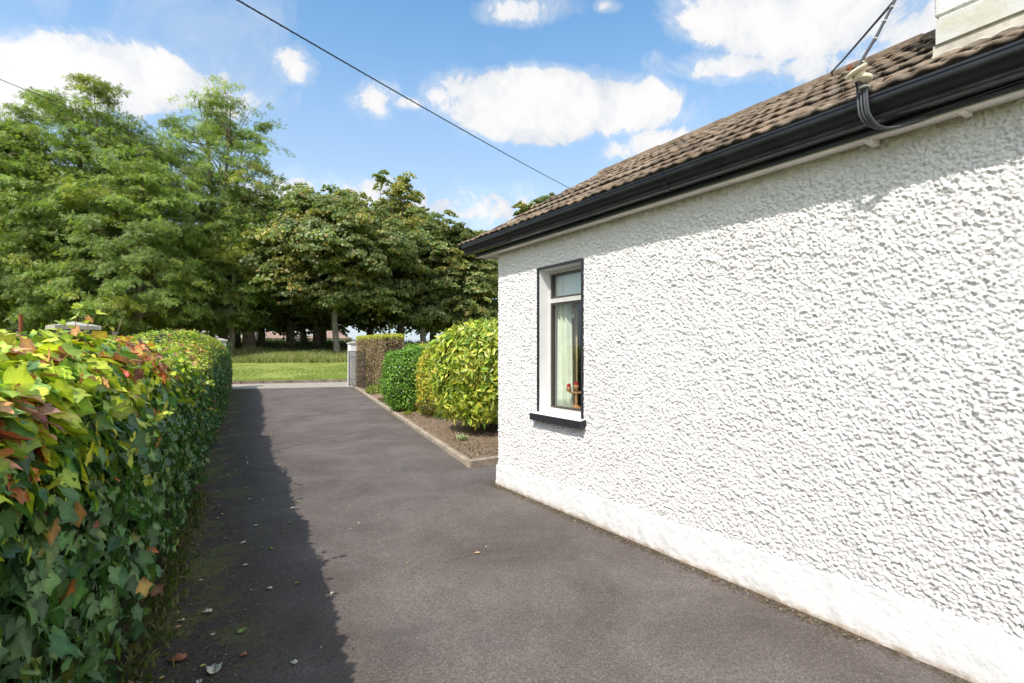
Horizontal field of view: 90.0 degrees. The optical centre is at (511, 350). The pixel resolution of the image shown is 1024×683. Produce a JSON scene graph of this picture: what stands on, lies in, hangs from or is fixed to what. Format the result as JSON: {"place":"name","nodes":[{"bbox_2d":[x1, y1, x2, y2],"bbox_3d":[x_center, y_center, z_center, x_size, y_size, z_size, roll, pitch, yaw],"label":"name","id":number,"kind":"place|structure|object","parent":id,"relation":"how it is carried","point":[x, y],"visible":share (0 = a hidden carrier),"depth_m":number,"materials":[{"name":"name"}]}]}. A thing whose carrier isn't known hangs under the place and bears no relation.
{"place":"outdoors","nodes":[
{"label":"outdoors","id":0,"kind":"place"},
{"bbox_2d":[0,79,81,111],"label":"overhead cable","id":1,"kind":"object","parent":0,"point":[37,94],"visible":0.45,"depth_m":27.27,"materials":[{"name":"black rubber"}]},
{"bbox_2d":[45,322,101,337],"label":"stone pillar","id":2,"kind":"structure","parent":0,"point":[82,327],"depth_m":11.84,"materials":[{"name":"stone"}]},
{"bbox_2d":[229,346,347,362],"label":"long grass","id":3,"kind":"structure","parent":0,"point":[261,354],"depth_m":32.22,"materials":[{"name":"green plant"}]},
{"bbox_2d":[232,345,347,380],"bbox_3d":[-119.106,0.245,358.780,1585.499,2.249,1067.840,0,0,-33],"label":"grass bank","id":4,"kind":"structure","parent":0,"point":[270,367],"depth_m":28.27,"materials":[{"name":"green plant"}]},
{"bbox_2d":[0,191,15,332],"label":"sycamore tree","id":5,"kind":"object","parent":4,"relation":"on","point":[10,331],"depth_m":36.24,"materials":[{"name":"green plant"}]},
{"bbox_2d":[0,316,38,334],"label":"sycamore tree","id":6,"kind":"object","parent":4,"relation":"on","point":[3,317],"depth_m":37.00,"materials":[{"name":"green plant"}]},
{"bbox_2d":[0,102,94,330],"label":"ash tree","id":7,"kind":"object","parent":4,"relation":"on","point":[11,129],"visible":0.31,"depth_m":28.96,"materials":[{"name":"green plant"}]},
{"bbox_2d":[0,172,175,330],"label":"ash tree","id":8,"kind":"object","parent":4,"relation":"on","point":[26,290],"visible":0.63,"depth_m":27.54,"materials":[{"name":"green plant"}]},
{"bbox_2d":[0,71,206,335],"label":"ash tree","id":9,"kind":"object","parent":4,"relation":"on","point":[111,136],"visible":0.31,"depth_m":30.56,"materials":[{"name":"green plant"}]},
{"bbox_2d":[10,142,223,336],"bbox_3d":[-22.326,-5.365,29.643,9.475,12.745,9.716,0,0,-22],"label":"ash tree","id":10,"kind":"object","parent":4,"relation":"on","point":[160,287],"visible":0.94,"depth_m":28.52,"materials":[{"name":"green plant"}]},
{"bbox_2d":[119,310,168,336],"bbox_3d":[-29.712,-5.431,38.488,10.658,11.332,12.447,0,0,41],"label":"sycamore tree","id":11,"kind":"object","parent":4,"relation":"on","point":[145,328],"depth_m":38.79,"materials":[{"name":"green plant"}]},
{"bbox_2d":[141,259,217,332],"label":"sycamore tree","id":12,"kind":"object","parent":4,"relation":"on","point":[211,328],"depth_m":42.59,"materials":[{"name":"green plant"}]},
{"bbox_2d":[129,74,293,346],"bbox_3d":[-21.646,-9.859,37.951,12.105,20.623,12.082,0,0,26],"label":"ash tree","id":13,"kind":"object","parent":4,"relation":"on","point":[231,140],"visible":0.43,"depth_m":36.17,"materials":[{"name":"green plant"}]},
{"bbox_2d":[196,330,257,342],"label":"bungalow","id":14,"kind":"object","parent":4,"relation":"on","point":[228,336],"depth_m":71.38,"materials":[{"name":"white paint"}]},
{"bbox_2d":[182,205,277,351],"bbox_3d":[-19.520,-4.578,34.861,7.114,10.596,6.103,0,0,-33],"label":"ash tree","id":15,"kind":"object","parent":4,"relation":"on","point":[237,297],"visible":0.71,"depth_m":34.13,"materials":[{"name":"green plant"}]},
{"bbox_2d":[201,307,271,344],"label":"sycamore tree","id":16,"kind":"object","parent":4,"relation":"on","point":[237,337],"depth_m":47.29,"materials":[{"name":"green plant"}]},
{"bbox_2d":[181,177,297,348],"bbox_3d":[-19.854,-6.325,38.526,8.038,13.555,10.780,0,0,28],"label":"sycamore tree","id":17,"kind":"object","parent":4,"relation":"on","point":[274,311],"visible":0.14,"depth_m":38.07,"materials":[{"name":"green plant"}]},
{"bbox_2d":[213,314,299,345],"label":"sycamore tree","id":18,"kind":"object","parent":4,"relation":"on","point":[261,337],"visible":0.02,"depth_m":46.14,"materials":[{"name":"green plant"}]},
{"bbox_2d":[255,331,285,340],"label":"bungalow","id":19,"kind":"object","parent":4,"relation":"on","point":[269,335],"visible":0.1,"depth_m":77.01,"materials":[{"name":"pink paint"}]},
{"bbox_2d":[264,181,317,347],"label":"sycamore tree","id":20,"kind":"object","parent":4,"relation":"on","point":[290,336],"visible":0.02,"depth_m":44.90,"materials":[{"name":"green plant"}]},
{"bbox_2d":[295,330,312,341],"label":"bungalow","id":21,"kind":"object","parent":4,"relation":"on","point":[298,337],"visible":0.05,"depth_m":83.54,"materials":[{"name":"grey stone"}]},
{"bbox_2d":[282,324,349,342],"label":"sycamore tree","id":22,"kind":"object","parent":4,"relation":"on","point":[322,338],"depth_m":51.35,"materials":[{"name":"green plant"}]},
{"bbox_2d":[277,234,365,346],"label":"sycamore tree","id":23,"kind":"object","parent":4,"relation":"on","point":[316,332],"visible":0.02,"depth_m":46.28,"materials":[{"name":"green plant"}]},
{"bbox_2d":[216,338,428,351],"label":"undergrowth","id":24,"kind":"object","parent":4,"relation":"on","point":[282,344],"visible":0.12,"depth_m":44.29,"materials":[{"name":"green plant"}]},
{"bbox_2d":[294,309,352,344],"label":"sycamore tree","id":25,"kind":"object","parent":4,"relation":"on","point":[303,337],"depth_m":48.96,"materials":[{"name":"green plant"}]},
{"bbox_2d":[219,184,435,353],"bbox_3d":[-12.911,-5.485,37.012,14.131,12.411,14.714,0,0,-33],"label":"sycamore tree","id":26,"kind":"object","parent":4,"relation":"on","point":[341,268],"visible":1,"depth_m":33.77,"materials":[{"name":"green plant"}]},
{"bbox_2d":[307,329,352,341],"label":"bungalow","id":27,"kind":"object","parent":4,"relation":"on","point":[330,336],"visible":0.08,"depth_m":79.74,"materials":[{"name":"paint"}]},
{"bbox_2d":[338,224,395,334],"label":"sycamore tree","id":28,"kind":"object","parent":4,"relation":"on","point":[368,326],"visible":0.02,"depth_m":48.48,"materials":[{"name":"green plant"}]},
{"bbox_2d":[360,169,439,342],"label":"sycamore tree","id":29,"kind":"object","parent":4,"relation":"on","point":[400,205],"visible":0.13,"depth_m":44.86,"materials":[{"name":"green plant"}]},
{"bbox_2d":[374,316,427,342],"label":"sycamore tree","id":30,"kind":"object","parent":4,"relation":"on","point":[378,329],"depth_m":55.75,"materials":[{"name":"green plant"}]},
{"bbox_2d":[394,314,450,341],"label":"sycamore tree","id":31,"kind":"object","parent":4,"relation":"on","point":[434,333],"depth_m":49.86,"materials":[{"name":"green plant"}]},
{"bbox_2d":[377,205,474,343],"bbox_3d":[-6.964,-5.633,41.846,8.363,12.304,9.746,0,0,-13],"label":"sycamore tree","id":32,"kind":"object","parent":4,"relation":"on","point":[426,302],"visible":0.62,"depth_m":39.80,"materials":[{"name":"green plant"}]},
{"bbox_2d":[416,222,497,329],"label":"sycamore tree","id":33,"kind":"object","parent":4,"relation":"on","point":[477,283],"visible":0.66,"depth_m":40.29,"materials":[{"name":"green plant"}]},
{"bbox_2d":[487,260,497,318],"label":"sycamore tree","id":34,"kind":"object","parent":4,"relation":"on","point":[493,270],"visible":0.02,"depth_m":48.70,"materials":[{"name":"green plant"}]},
{"bbox_2d":[511,192,554,215],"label":"sycamore tree","id":35,"kind":"object","parent":4,"relation":"on","point":[523,207],"visible":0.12,"depth_m":58.66,"materials":[{"name":"green plant"}]},
{"bbox_2d":[232,382,347,388],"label":"lane","id":36,"kind":"structure","parent":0,"point":[289,385],"depth_m":21.76,"materials":[{"name":"grey concrete"}]},
{"bbox_2d":[232,379,347,383],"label":"lane kerb","id":37,"kind":"structure","parent":36,"relation":"on","point":[286,381],"depth_m":23.37,"materials":[{"name":"concrete"}]},
{"bbox_3d":[4.073,-3.465,27.546,0.936,9.930,0.320,0,0,-33],"label":"utility pole","id":38,"kind":"object","parent":36,"relation":"on","visible":0},
{"bbox_2d":[236,0,568,187],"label":"overhead cable","id":39,"kind":"object","parent":38,"relation":"attached to","point":[248,6],"visible":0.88,"depth_m":10.57,"materials":[{"name":"black rubber"}]},
{"bbox_2d":[358,386,497,458],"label":"flower bed soil","id":40,"kind":"structure","parent":0,"point":[461,428],"depth_m":8.91,"materials":[{"name":"brown soil"}]},
{"bbox_2d":[365,383,382,394],"bbox_3d":[-4.442,1.323,17.272,0.961,0.414,1.100,0,0,-33],"label":"green plant","id":41,"kind":"object","parent":40,"relation":"on","point":[373,388],"visible":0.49,"depth_m":16.93,"materials":[{"name":"green plant"}]},
{"bbox_2d":[356,333,404,387],"bbox_3d":[-5.120,0.448,19.715,1.062,2.183,3.377,0,0,-33],"label":"brown hedge","id":42,"kind":"object","parent":40,"relation":"on","point":[376,347],"visible":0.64,"depth_m":18.88,"materials":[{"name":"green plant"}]},
{"bbox_2d":[378,342,426,411],"bbox_3d":[-2.473,0.658,12.265,1.402,1.721,1.396,0,0,-33],"label":"round bush","id":43,"kind":"object","parent":40,"relation":"on","point":[398,387],"visible":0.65,"depth_m":11.83,"materials":[{"name":"green plant"}]},
{"bbox_2d":[411,342,439,350],"bbox_3d":[-1.981,0.626,13.790,2.181,1.811,1.932,0,0,-33],"label":"flat topped shrub","id":44,"kind":"object","parent":40,"relation":"on","point":[422,344],"visible":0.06,"depth_m":13.34,"materials":[{"name":"green plant"}]},
{"bbox_2d":[415,398,440,417],"bbox_3d":[-1.698,1.243,11.002,0.718,0.518,0.734,0,0,-33],"label":"flowering plant","id":45,"kind":"object","parent":40,"relation":"on","point":[426,408],"visible":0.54,"depth_m":10.80,"materials":[{"name":"green plant"}]},
{"bbox_2d":[414,345,452,414],"bbox_3d":[-1.544,0.689,11.381,1.237,1.687,1.275,0,0,-33],"label":"golden shrub","id":46,"kind":"object","parent":40,"relation":"on","point":[422,379],"visible":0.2,"depth_m":11.06,"materials":[{"name":"yellow plant"}]},
{"bbox_2d":[433,411,448,419],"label":"flowering plant","id":47,"kind":"object","parent":40,"relation":"on","point":[439,416],"visible":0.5,"depth_m":10.48,"materials":[{"name":"green plant"}]},
{"bbox_2d":[422,317,497,430],"bbox_3d":[-0.389,0.421,9.159,2.319,2.173,2.279,0,0,-33],"label":"spotted laurel","id":48,"kind":"object","parent":40,"relation":"on","point":[462,363],"visible":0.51,"depth_m":8.46,"materials":[{"name":"yellow plant"}]},
{"bbox_2d":[455,434,467,440],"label":"flowering plant","id":49,"kind":"object","parent":40,"relation":"on","point":[460,437],"visible":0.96,"depth_m":8.10,"materials":[{"name":"green plant"}]},
{"bbox_2d":[0,0,937,341],"label":"sky","id":50,"kind":"structure","parent":0,"point":[571,91],"materials":[{"name":"blue"}]},
{"bbox_2d":[115,387,971,682],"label":"driveway","id":51,"kind":"structure","parent":0,"point":[395,535],"depth_m":3.19,"materials":[{"name":"grey asphalt"}]},
{"bbox_2d":[117,487,216,682],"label":"weeds","id":52,"kind":"object","parent":51,"relation":"on","point":[158,621],"visible":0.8,"depth_m":2.97,"materials":[{"name":"green plant"}]},
{"bbox_2d":[165,652,186,660],"bbox_3d":[-1.611,1.478,2.455,0.087,0.021,0.074,0,0,-33],"label":"fallen leaf","id":53,"kind":"object","parent":51,"relation":"on","point":[178,656],"visible":0.9,"depth_m":2.47,"materials":[{"name":"brown plant"}]},
{"bbox_2d":[200,608,211,612],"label":"fallen leaf","id":54,"kind":"object","parent":51,"relation":"on","point":[207,610],"visible":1,"depth_m":2.91,"materials":[{"name":"grey plant"}]},
{"bbox_2d":[206,662,221,673],"bbox_3d":[-1.385,1.474,2.382,0.068,0.027,0.095,0,0,-33],"label":"fallen leaf","id":55,"kind":"object","parent":51,"relation":"on","point":[214,668],"visible":1,"depth_m":2.38,"materials":[{"name":"grey plant"}]},
{"bbox_2d":[237,627,247,632],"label":"fallen leaf","id":56,"kind":"object","parent":51,"relation":"on","point":[240,630],"visible":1,"depth_m":2.72,"materials":[{"name":"green plant"}]},
{"bbox_2d":[138,390,865,682],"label":"leaf litter","id":57,"kind":"object","parent":51,"relation":"on","point":[710,575],"visible":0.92,"depth_m":3.26,"materials":[{"name":"brown plant"}]},
{"bbox_2d":[458,0,1023,682],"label":"cottage","id":58,"kind":"structure","parent":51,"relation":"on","point":[800,346],"depth_m":2.88,"materials":[{"name":"paint"}]},
{"bbox_2d":[530,256,586,428],"bbox_3d":[0.525,-0.076,4.875,0.337,1.528,0.765,0,0,-33],"label":"window","id":59,"kind":"structure","parent":58,"relation":"in","point":[559,283],"depth_m":5.08,"materials":[{"name":"white paint"}]},
{"bbox_2d":[557,304,573,406],"bbox_3d":[0.534,-0.106,5.121,0.073,1.348,0.213,0,0,-38],"label":"curtain","id":60,"kind":"object","parent":58,"relation":"hanging from","point":[565,374],"visible":0.7,"depth_m":5.12,"materials":[{"name":"fabric"}]},
{"bbox_2d":[572,303,577,404],"bbox_3d":[0.564,-0.050,5.232,0.079,1.700,0.275,0,0,-33],"label":"curtain","id":61,"kind":"object","parent":58,"relation":"hanging from","point":[575,341],"visible":0.05,"depth_m":5.15,"materials":[{"name":"beige fabric"}]},
{"bbox_2d":[830,0,893,72],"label":"drop wire","id":62,"kind":"object","parent":58,"relation":"attached to","point":[868,30],"visible":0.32,"depth_m":3.38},
{"bbox_2d":[856,0,896,67],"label":"cable bundle","id":63,"kind":"object","parent":58,"relation":"attached to","point":[874,39],"visible":0.88,"depth_m":2.55,"materials":[{"name":"grey plastic"}]},
{"bbox_2d":[852,76,1023,129],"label":"service cables","id":64,"kind":"object","parent":58,"relation":"attached to","point":[873,124],"visible":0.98,"depth_m":2.42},
{"bbox_2d":[566,382,580,408],"bbox_3d":[0.623,0.437,4.965,0.184,0.266,0.108,0,0,-23],"label":"candelabra","id":65,"kind":"object","parent":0,"point":[569,388],"visible":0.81,"depth_m":4.95,"materials":[{"name":"brown wood"}]},
{"label":"ground","id":66,"kind":"structure","parent":0,"visible":0},
{"bbox_2d":[18,314,23,334],"bbox_3d":[-15.350,0.185,16.000,0.124,2.630,0.130,0,0,-33],"label":"metal post","id":67,"kind":"object","parent":66,"relation":"on","point":[20,322],"visible":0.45,"depth_m":15.96,"materials":[{"name":"brown metal"}]},
{"bbox_2d":[0,302,232,682],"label":"ivy hedge","id":68,"kind":"object","parent":66,"relation":"on","point":[105,440],"visible":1,"depth_m":1.85,"materials":[{"name":"green plant"}]},
{"bbox_2d":[218,338,227,345],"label":"gate pillar","id":69,"kind":"structure","parent":66,"relation":"on","point":[223,340],"depth_m":20.08,"materials":[{"name":"paint"}]},
{"bbox_2d":[347,341,357,386],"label":"gate pillar","id":70,"kind":"structure","parent":66,"relation":"on","point":[352,346],"depth_m":20.93,"materials":[{"name":"paint"}]},
{"bbox_2d":[348,351,364,388],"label":"garden gate","id":71,"kind":"structure","parent":70,"relation":"attached to","point":[356,380],"depth_m":19.80,"materials":[{"name":"metal"}]},
{"bbox_2d":[353,386,497,467],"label":"bed kerb","id":72,"kind":"structure","parent":66,"relation":"on","point":[471,463],"depth_m":7.71,"materials":[{"name":"concrete"}]}
]}

